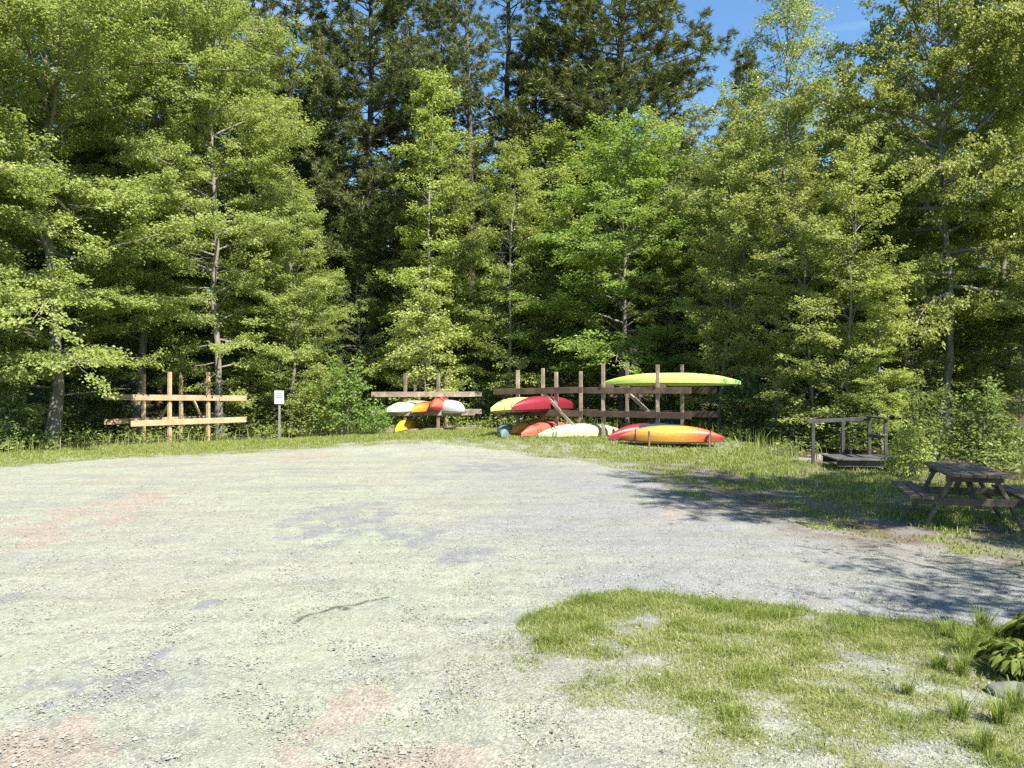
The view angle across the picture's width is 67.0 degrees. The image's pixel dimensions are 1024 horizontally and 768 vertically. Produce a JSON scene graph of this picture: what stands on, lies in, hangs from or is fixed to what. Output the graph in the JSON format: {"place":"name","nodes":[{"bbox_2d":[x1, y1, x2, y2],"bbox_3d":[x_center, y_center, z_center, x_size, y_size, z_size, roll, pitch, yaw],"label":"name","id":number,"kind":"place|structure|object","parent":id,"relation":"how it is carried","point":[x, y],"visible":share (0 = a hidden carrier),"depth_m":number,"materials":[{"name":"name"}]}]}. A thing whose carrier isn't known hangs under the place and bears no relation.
{"place":"outdoors","nodes":[
{"label":"outdoors","id":0,"kind":"place"},
{"bbox_2d":[0,442,1023,767],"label":"gravel lot","id":1,"kind":"structure","parent":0,"point":[452,472],"depth_m":7.01,"materials":[{"name":"grey gravel"}]},
{"bbox_2d":[105,538,1022,767],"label":"weed sprouts","id":2,"kind":"object","parent":1,"relation":"on","point":[615,591],"visible":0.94,"depth_m":6.13,"materials":[{"name":"green plant"}]},
{"bbox_2d":[0,425,1023,567],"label":"grass verge","id":3,"kind":"object","parent":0,"point":[753,505],"depth_m":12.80,"materials":[{"name":"plant"}]},
{"bbox_2d":[104,372,246,441],"bbox_3d":[-11.727,0.891,27.012,4.176,2.595,2.194,0,-1,-37],"label":"rack","id":4,"kind":"object","parent":3,"relation":"on","point":[207,420],"visible":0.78,"depth_m":26.67,"materials":[{"name":"brown wood"}]},
{"bbox_2d":[304,350,383,434],"bbox_3d":[-6.088,0.458,28.168,3.011,3.444,2.851,0,0,0],"label":"shrub","id":5,"kind":"object","parent":3,"relation":"on","point":[340,394],"visible":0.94,"depth_m":28.04,"materials":[{"name":"green plant"}]},
{"bbox_2d":[358,398,395,433],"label":"shrub","id":6,"kind":"object","parent":3,"relation":"on","point":[383,420],"visible":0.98,"depth_m":27.20,"materials":[{"name":"green plant"}]},
{"bbox_2d":[371,373,481,432],"bbox_3d":[-3.138,0.785,29.051,4.075,2.330,1.850,0,0,-5],"label":"rack","id":7,"kind":"object","parent":3,"relation":"on","point":[405,394],"visible":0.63,"depth_m":28.19,"materials":[{"name":"brown wood"}]},
{"bbox_2d":[2,415,1023,479],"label":"tall weeds","id":8,"kind":"object","parent":3,"relation":"on","point":[763,442],"visible":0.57,"depth_m":23.24,"materials":[{"name":"green plant"}]},
{"bbox_2d":[493,368,608,426],"bbox_3d":[1.274,0.662,25.223,3.351,2.408,1.734,0,-1,31],"label":"boat rack","id":9,"kind":"object","parent":3,"relation":"on","point":[557,411],"visible":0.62,"depth_m":24.60,"materials":[{"name":"brown wood"}]},
{"bbox_2d":[510,396,574,412],"bbox_3d":[1.054,0.634,24.583,0.646,0.501,3.351,7,4,40],"label":"kayak","id":10,"kind":"object","parent":9,"relation":"on","point":[542,404],"visible":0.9,"depth_m":24.02,"materials":[{"name":"plastic"}]},
{"bbox_2d":[537,423,617,437],"bbox_3d":[2.196,1.472,24.100,3.149,0.440,0.626,0,14,-26],"label":"kayak","id":11,"kind":"object","parent":3,"relation":"on","point":[566,430],"visible":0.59,"depth_m":23.76,"materials":[{"name":"plastic"}]},
{"bbox_2d":[586,363,716,435],"bbox_3d":[4.341,0.578,24.065,3.651,2.557,1.796,0,-1,28],"label":"boat rack","id":12,"kind":"object","parent":3,"relation":"on","point":[657,389],"visible":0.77,"depth_m":23.78,"materials":[{"name":"brown wood"}]},
{"bbox_2d":[605,373,741,386],"bbox_3d":[4.867,-0.122,23.846,4.311,0.440,0.685,0,3,25],"label":"kayak","id":13,"kind":"object","parent":12,"relation":"on","point":[680,379],"visible":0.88,"depth_m":23.49,"materials":[{"name":"plastic"}]},
{"bbox_2d":[618,426,724,444],"bbox_3d":[4.497,1.437,21.857,2.967,0.480,0.626,0,18,9],"label":"kayak","id":14,"kind":"object","parent":3,"relation":"on","point":[674,435],"visible":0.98,"depth_m":21.64,"materials":[{"name":"plastic"}]},
{"bbox_2d":[807,416,922,474],"bbox_3d":[7.791,1.413,17.112,1.513,1.360,2.264,0,0,-7],"label":"wooden landing","id":15,"kind":"object","parent":3,"relation":"on","point":[842,459],"visible":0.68,"depth_m":17.60,"materials":[{"name":"grey wood"}]},
{"bbox_2d":[876,414,941,477],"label":"shrub","id":16,"kind":"object","parent":3,"relation":"on","point":[923,452],"visible":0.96,"depth_m":15.48,"materials":[{"name":"green plant"}]},
{"bbox_2d":[891,461,1023,530],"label":"picnic table","id":17,"kind":"object","parent":3,"relation":"on","point":[958,473],"visible":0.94,"depth_m":10.40,"materials":[{"name":"grey wood"}]},
{"bbox_2d":[0,317,1023,479],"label":"forest floor","id":18,"kind":"structure","parent":0,"point":[806,452],"depth_m":32.84,"materials":[{"name":"green plant"}]},
{"bbox_2d":[0,378,49,449],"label":"shrub","id":19,"kind":"object","parent":18,"relation":"on","point":[14,411],"visible":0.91,"depth_m":22.68,"materials":[{"name":"green plant"}]},
{"bbox_2d":[0,251,76,438],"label":"sapling","id":20,"kind":"object","parent":18,"relation":"on","point":[32,347],"visible":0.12,"depth_m":27.51,"materials":[{"name":"green plant"}]},
{"bbox_2d":[0,240,98,431],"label":"sapling","id":21,"kind":"object","parent":18,"relation":"on","point":[32,255],"visible":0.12,"depth_m":29.94,"materials":[{"name":"green plant"}]},
{"bbox_2d":[19,380,101,437],"bbox_3d":[-15.509,1.010,26.519,2.606,2.342,2.467,0,-1,-25],"label":"shrub","id":22,"kind":"object","parent":18,"relation":"on","point":[72,401],"visible":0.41,"depth_m":26.58,"materials":[{"name":"green plant"}]},
{"bbox_2d":[0,0,164,435],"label":"maple tree","id":23,"kind":"object","parent":18,"relation":"on","point":[39,280],"visible":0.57,"depth_m":22.93,"materials":[{"name":"green plant"}]},
{"bbox_2d":[0,4,165,422],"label":"maple tree","id":24,"kind":"object","parent":18,"relation":"on","point":[79,153],"visible":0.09,"depth_m":30.38,"materials":[{"name":"green plant"}]},
{"bbox_2d":[45,331,131,426],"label":"sapling","id":25,"kind":"object","parent":18,"relation":"on","point":[93,406],"visible":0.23,"depth_m":31.32,"materials":[{"name":"green plant"}]},
{"bbox_2d":[84,394,155,435],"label":"shrub","id":26,"kind":"object","parent":18,"relation":"on","point":[108,413],"visible":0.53,"depth_m":29.00,"materials":[{"name":"green plant"}]},
{"bbox_2d":[0,0,252,444],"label":"maple tree","id":27,"kind":"object","parent":18,"relation":"on","point":[83,36],"visible":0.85,"depth_m":23.65,"materials":[{"name":"green plant"}]},
{"bbox_2d":[17,0,277,436],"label":"maple tree","id":28,"kind":"object","parent":18,"relation":"on","point":[129,279],"visible":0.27,"depth_m":28.93,"materials":[{"name":"green plant"}]},
{"bbox_2d":[18,0,280,427],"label":"maple tree","id":29,"kind":"object","parent":18,"relation":"on","point":[125,169],"visible":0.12,"depth_m":32.94,"materials":[{"name":"green plant"}]},
{"bbox_2d":[118,273,223,432],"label":"sapling","id":30,"kind":"object","parent":18,"relation":"on","point":[152,375],"visible":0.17,"depth_m":32.35,"materials":[{"name":"green plant"}]},
{"bbox_2d":[100,0,328,437],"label":"maple tree","id":31,"kind":"object","parent":18,"relation":"on","point":[208,28],"visible":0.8,"depth_m":27.72,"materials":[{"name":"green plant"}]},
{"bbox_2d":[130,46,336,430],"bbox_3d":[-10.875,-5.761,32.140,7.595,16.232,7.841,0,0,13],"label":"slender tree","id":32,"kind":"object","parent":18,"relation":"on","point":[226,331],"visible":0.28,"depth_m":31.16,"materials":[{"name":"green plant"}]},
{"bbox_2d":[170,0,327,414],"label":"pine tree","id":33,"kind":"object","parent":18,"relation":"on","point":[284,91],"visible":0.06,"depth_m":42.07,"materials":[{"name":"green plant"}]},
{"bbox_2d":[207,290,301,432],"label":"sapling","id":34,"kind":"object","parent":18,"relation":"on","point":[238,354],"visible":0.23,"depth_m":31.25,"materials":[{"name":"green plant"}]},
{"bbox_2d":[223,365,302,435],"bbox_3d":[-10.011,0.748,29.875,2.965,3.031,3.132,0,-1,22],"label":"shrub","id":35,"kind":"object","parent":18,"relation":"on","point":[254,388],"visible":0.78,"depth_m":29.47,"materials":[{"name":"green plant"}]},
{"bbox_2d":[220,164,369,434],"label":"maple tree","id":36,"kind":"object","parent":18,"relation":"on","point":[288,205],"visible":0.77,"depth_m":30.05,"materials":[{"name":"green plant"}]},
{"bbox_2d":[231,0,366,422],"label":"pine tree","id":37,"kind":"object","parent":18,"relation":"on","point":[302,37],"visible":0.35,"depth_m":36.45,"materials":[{"name":"green plant"}]},
{"bbox_2d":[266,373,335,435],"bbox_3d":[-7.487,0.880,28.496,2.364,2.618,2.497,0,0,16],"label":"shrub","id":38,"kind":"object","parent":18,"relation":"on","point":[310,397],"visible":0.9,"depth_m":28.32,"materials":[{"name":"green plant"}]},
{"bbox_2d":[285,286,354,424],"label":"sapling","id":39,"kind":"object","parent":18,"relation":"on","point":[334,348],"visible":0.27,"depth_m":34.67,"materials":[{"name":"green plant"}]},
{"bbox_2d":[259,11,392,391],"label":"pine tree","id":40,"kind":"object","parent":18,"relation":"on","point":[334,22],"visible":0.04,"depth_m":46.34,"materials":[{"name":"green plant"}]},
{"bbox_2d":[285,111,381,419],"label":"tree","id":41,"kind":"object","parent":18,"relation":"on","point":[307,174],"visible":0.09,"depth_m":37.51,"materials":[{"name":"green plant"}]},
{"bbox_2d":[296,213,417,424],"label":"maple tree","id":42,"kind":"object","parent":18,"relation":"on","point":[367,257],"visible":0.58,"depth_m":35.15,"materials":[{"name":"green plant"}]},
{"bbox_2d":[324,313,403,418],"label":"sapling","id":43,"kind":"object","parent":18,"relation":"on","point":[383,325],"visible":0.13,"depth_m":37.57,"materials":[{"name":"green plant"}]},
{"bbox_2d":[263,0,472,422],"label":"pine tree","id":44,"kind":"object","parent":18,"relation":"on","point":[399,81],"visible":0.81,"depth_m":35.00,"materials":[{"name":"green plant"}]},
{"bbox_2d":[351,206,447,403],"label":"slender tree","id":45,"kind":"object","parent":18,"relation":"on","point":[388,289],"visible":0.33,"depth_m":36.58,"materials":[{"name":"green plant"}]},
{"bbox_2d":[367,0,457,398],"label":"pine tree","id":46,"kind":"object","parent":18,"relation":"on","point":[439,41],"visible":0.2,"depth_m":42.90,"materials":[{"name":"green plant"}]},
{"bbox_2d":[381,284,477,427],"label":"sapling","id":47,"kind":"object","parent":18,"relation":"on","point":[426,303],"visible":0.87,"depth_m":30.03,"materials":[{"name":"green plant"}]},
{"bbox_2d":[361,65,505,425],"bbox_3d":[-3.403,-5.752,33.168,5.837,15.709,5.654,0,-1,30],"label":"slender tree","id":48,"kind":"object","parent":18,"relation":"on","point":[428,96],"visible":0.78,"depth_m":32.82,"materials":[{"name":"green plant"}]},
{"bbox_2d":[360,0,523,388],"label":"pine tree","id":49,"kind":"object","parent":18,"relation":"on","point":[436,25],"visible":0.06,"depth_m":47.38,"materials":[{"name":"green plant"}]},
{"bbox_2d":[397,95,498,397],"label":"tree","id":50,"kind":"object","parent":18,"relation":"on","point":[480,273],"visible":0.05,"depth_m":39.55,"materials":[{"name":"green plant"}]},
{"bbox_2d":[409,166,509,421],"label":"slender tree","id":51,"kind":"object","parent":18,"relation":"on","point":[472,240],"visible":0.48,"depth_m":34.55,"materials":[{"name":"green plant"}]},
{"bbox_2d":[399,0,533,416],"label":"pine tree","id":52,"kind":"object","parent":18,"relation":"on","point":[473,158],"visible":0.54,"depth_m":36.65,"materials":[{"name":"green plant"}]},
{"bbox_2d":[459,374,508,425],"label":"shrub","id":53,"kind":"object","parent":18,"relation":"on","point":[484,402],"visible":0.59,"depth_m":31.27,"materials":[{"name":"green plant"}]},
{"bbox_2d":[458,274,523,412],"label":"sapling","id":54,"kind":"object","parent":18,"relation":"on","point":[487,303],"visible":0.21,"depth_m":34.16,"materials":[{"name":"green plant"}]},
{"bbox_2d":[450,0,556,399],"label":"pine tree","id":55,"kind":"object","parent":18,"relation":"on","point":[507,16],"visible":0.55,"depth_m":41.16,"materials":[{"name":"green plant"}]},
{"bbox_2d":[0,390,1023,473],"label":"undergrowth","id":56,"kind":"object","parent":18,"relation":"on","point":[709,423],"visible":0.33,"depth_m":25.79,"materials":[{"name":"green plant"}]},
{"bbox_2d":[1,41,1023,413],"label":"woodland","id":57,"kind":"object","parent":18,"relation":"on","point":[361,187],"depth_m":45.15,"materials":[{"name":"green plant"}]},
{"bbox_2d":[459,15,568,387],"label":"pine tree","id":58,"kind":"object","parent":18,"relation":"on","point":[517,92],"visible":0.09,"depth_m":46.24,"materials":[{"name":"green plant"}]},
{"bbox_2d":[454,135,574,424],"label":"slender tree","id":59,"kind":"object","parent":18,"relation":"on","point":[512,160],"visible":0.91,"depth_m":31.59,"materials":[{"name":"green plant"}]},
{"bbox_2d":[481,243,600,423],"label":"sapling","id":60,"kind":"object","parent":18,"relation":"on","point":[528,275],"visible":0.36,"depth_m":32.65,"materials":[{"name":"green plant"}]},
{"bbox_2d":[490,210,611,417],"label":"maple tree","id":61,"kind":"object","parent":18,"relation":"on","point":[542,291],"visible":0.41,"depth_m":32.51,"materials":[{"name":"green plant"}]},
{"bbox_2d":[481,120,621,419],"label":"slender tree","id":62,"kind":"object","parent":18,"relation":"on","point":[554,137],"visible":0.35,"depth_m":34.83,"materials":[{"name":"green plant"}]},
{"bbox_2d":[485,0,640,396],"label":"pine tree","id":63,"kind":"object","parent":18,"relation":"on","point":[526,130],"visible":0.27,"depth_m":38.37,"materials":[{"name":"green plant"}]},
{"bbox_2d":[534,249,624,406],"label":"sapling","id":64,"kind":"object","parent":18,"relation":"on","point":[581,326],"visible":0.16,"depth_m":33.70,"materials":[{"name":"green plant"}]},
{"bbox_2d":[563,363,618,423],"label":"shrub","id":65,"kind":"object","parent":18,"relation":"on","point":[588,381],"visible":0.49,"depth_m":29.80,"materials":[{"name":"green plant"}]},
{"bbox_2d":[496,103,738,426],"bbox_3d":[4.159,-4.468,30.640,9.591,12.829,9.472,0,0,4],"label":"maple tree","id":66,"kind":"object","parent":18,"relation":"on","point":[644,183],"visible":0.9,"depth_m":29.64,"materials":[{"name":"green plant"}]},
{"bbox_2d":[505,0,740,409],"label":"pine tree","id":67,"kind":"object","parent":18,"relation":"on","point":[629,96],"visible":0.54,"depth_m":37.29,"materials":[{"name":"green plant"}]},
{"bbox_2d":[591,242,716,418],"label":"sapling","id":68,"kind":"object","parent":18,"relation":"on","point":[631,325],"visible":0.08,"depth_m":33.47,"materials":[{"name":"green plant"}]},
{"bbox_2d":[622,357,708,425],"bbox_3d":[6.156,0.445,28.663,3.373,3.031,3.193,0,-1,-37],"label":"shrub","id":69,"kind":"object","parent":18,"relation":"on","point":[671,406],"visible":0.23,"depth_m":28.58,"materials":[{"name":"green plant"}]},
{"bbox_2d":[607,98,732,398],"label":"slender tree","id":70,"kind":"object","parent":18,"relation":"on","point":[680,124],"visible":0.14,"depth_m":33.80,"materials":[{"name":"green plant"}]},
{"bbox_2d":[617,194,723,421],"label":"maple tree","id":71,"kind":"object","parent":18,"relation":"on","point":[692,291],"visible":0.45,"depth_m":30.56,"materials":[{"name":"green plant"}]},
{"bbox_2d":[649,302,771,430],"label":"sapling","id":72,"kind":"object","parent":18,"relation":"on","point":[710,405],"visible":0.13,"depth_m":30.35,"materials":[{"name":"green plant"}]},
{"bbox_2d":[664,117,788,434],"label":"slender tree","id":73,"kind":"object","parent":18,"relation":"on","point":[703,241],"visible":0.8,"depth_m":25.26,"materials":[{"name":"green plant"}]},
{"bbox_2d":[667,136,818,418],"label":"maple tree","id":74,"kind":"object","parent":18,"relation":"on","point":[701,172],"visible":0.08,"depth_m":31.25,"materials":[{"name":"green plant"}]},
{"bbox_2d":[668,78,819,438],"bbox_3d":[7.777,-4.021,25.872,4.929,12.208,4.423,0,0,1],"label":"slender tree","id":75,"kind":"object","parent":18,"relation":"on","point":[719,153],"visible":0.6,"depth_m":25.55,"materials":[{"name":"green plant"}]},
{"bbox_2d":[718,368,787,440],"bbox_3d":[7.250,0.737,24.138,2.365,2.480,2.239,0,-1,-43],"label":"shrub","id":76,"kind":"object","parent":18,"relation":"on","point":[745,393],"visible":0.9,"depth_m":23.89,"materials":[{"name":"green plant"}]},
{"bbox_2d":[704,44,803,368],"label":"pine tree","id":77,"kind":"object","parent":18,"relation":"on","point":[750,58],"visible":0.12,"depth_m":50.09,"materials":[{"name":"green plant"}]},
{"bbox_2d":[724,248,823,429],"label":"sapling","id":78,"kind":"object","parent":18,"relation":"on","point":[768,328],"visible":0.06,"depth_m":30.66,"materials":[{"name":"green plant"}]},
{"bbox_2d":[760,383,824,444],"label":"shrub","id":79,"kind":"object","parent":18,"relation":"on","point":[791,409],"visible":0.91,"depth_m":22.56,"materials":[{"name":"green plant"}]},
{"bbox_2d":[713,79,872,416],"bbox_3d":[11.388,-4.741,30.467,6.853,14.012,7.638,0,0,8],"label":"slender tree","id":80,"kind":"object","parent":18,"relation":"on","point":[807,123],"visible":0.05,"depth_m":30.08,"materials":[{"name":"green plant"}]},
{"bbox_2d":[687,0,901,435],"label":"birch tree","id":81,"kind":"object","parent":18,"relation":"on","point":[793,49],"visible":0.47,"depth_m":27.74,"materials":[{"name":"green plant"}]},
{"bbox_2d":[736,136,877,448],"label":"slender tree","id":82,"kind":"object","parent":18,"relation":"on","point":[813,204],"visible":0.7,"depth_m":23.39,"materials":[{"name":"green plant"}]},
{"bbox_2d":[773,292,849,434],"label":"sapling","id":83,"kind":"object","parent":18,"relation":"on","point":[816,390],"visible":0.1,"depth_m":29.13,"materials":[{"name":"green plant"}]},
{"bbox_2d":[794,377,882,453],"bbox_3d":[9.379,0.968,21.494,2.420,2.342,2.291,0,0,-12],"label":"shrub","id":84,"kind":"object","parent":18,"relation":"on","point":[852,412],"visible":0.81,"depth_m":21.35,"materials":[{"name":"green plant"}]},
{"bbox_2d":[770,132,923,450],"bbox_3d":[9.673,-2.446,22.150,3.969,9.129,4.423,0,-1,39],"label":"slender tree","id":85,"kind":"object","parent":18,"relation":"on","point":[862,173],"visible":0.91,"depth_m":21.79,"materials":[{"name":"green plant"}]},
{"bbox_2d":[778,121,948,414],"bbox_3d":[12.094,-3.543,27.106,6.018,11.465,5.400,0,-1,21],"label":"slender tree","id":86,"kind":"object","parent":18,"relation":"on","point":[824,403],"visible":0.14,"depth_m":26.45,"materials":[{"name":"green plant"}]},
{"bbox_2d":[836,263,925,453],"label":"slender tree","id":87,"kind":"object","parent":18,"relation":"on","point":[881,275],"visible":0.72,"depth_m":21.50,"materials":[{"name":"green plant"}]},
{"bbox_2d":[767,0,1023,446],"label":"shade tree","id":88,"kind":"object","parent":18,"relation":"on","point":[1003,22],"visible":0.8,"depth_m":23.03,"materials":[{"name":"green plant"}]},
{"bbox_2d":[783,94,1015,436],"bbox_3d":[14.237,-4.426,29.020,8.586,13.364,8.479,0,-1,-36],"label":"maple tree","id":89,"kind":"object","parent":18,"relation":"on","point":[921,247],"visible":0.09,"depth_m":27.89,"materials":[{"name":"green plant"}]},
{"bbox_2d":[860,277,963,443],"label":"sapling","id":90,"kind":"object","parent":18,"relation":"on","point":[926,350],"visible":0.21,"depth_m":24.02,"materials":[{"name":"green plant"}]},
{"bbox_2d":[882,374,972,461],"bbox_3d":[10.027,0.935,18.641,2.048,2.342,1.938,0,0,19],"label":"shrub","id":91,"kind":"object","parent":18,"relation":"on","point":[925,418],"visible":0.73,"depth_m":18.52,"materials":[{"name":"green plant"}]},
{"bbox_2d":[865,0,1023,430],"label":"maple tree","id":92,"kind":"object","parent":18,"relation":"on","point":[984,259],"visible":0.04,"depth_m":30.56,"materials":[{"name":"green plant"}]},
{"bbox_2d":[887,0,1023,403],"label":"maple tree","id":93,"kind":"object","parent":18,"relation":"on","point":[995,210],"visible":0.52,"depth_m":23.70,"materials":[{"name":"green plant"}]},
{"bbox_2d":[895,268,1023,448],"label":"sapling","id":94,"kind":"object","parent":18,"relation":"on","point":[973,330],"visible":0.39,"depth_m":24.56,"materials":[{"name":"green plant"}]},
{"bbox_2d":[930,373,1023,467],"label":"shrub","id":95,"kind":"object","parent":18,"relation":"on","point":[984,411],"visible":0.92,"depth_m":16.91,"materials":[{"name":"green plant"}]},
{"bbox_2d":[977,303,1023,447],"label":"sapling","id":96,"kind":"object","parent":18,"relation":"on","point":[1019,356],"visible":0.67,"depth_m":22.93,"materials":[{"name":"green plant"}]},
{"bbox_2d":[6,0,1021,302],"label":"sky","id":97,"kind":"structure","parent":0,"point":[849,23],"materials":[{"name":"blue"}]},
{"bbox_2d":[469,583,1023,767],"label":"lawn","id":98,"kind":"structure","parent":0,"point":[611,746],"depth_m":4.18,"materials":[{"name":"plant"}]},
{"bbox_2d":[933,684,989,721],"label":"grass tuft","id":99,"kind":"object","parent":98,"relation":"on","point":[958,708],"visible":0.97,"depth_m":4.12,"materials":[{"name":"green plant"}]},
{"bbox_2d":[961,718,1011,753],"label":"grass tuft","id":100,"kind":"object","parent":98,"relation":"on","point":[982,739],"visible":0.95,"depth_m":3.77,"materials":[{"name":"green plant"}]},
{"bbox_2d":[964,688,1023,726],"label":"grass tuft","id":101,"kind":"object","parent":98,"relation":"on","point":[998,711],"visible":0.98,"depth_m":4.06,"materials":[{"name":"green plant"}]},
{"bbox_2d":[973,636,1023,676],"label":"hosta plant","id":102,"kind":"object","parent":98,"relation":"on","point":[1009,651],"visible":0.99,"depth_m":4.76,"materials":[{"name":"green plant"}]},
{"bbox_2d":[988,675,1023,714],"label":"grass tuft","id":103,"kind":"object","parent":98,"relation":"on","point":[1012,696],"visible":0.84,"depth_m":4.23,"materials":[{"name":"green plant"}]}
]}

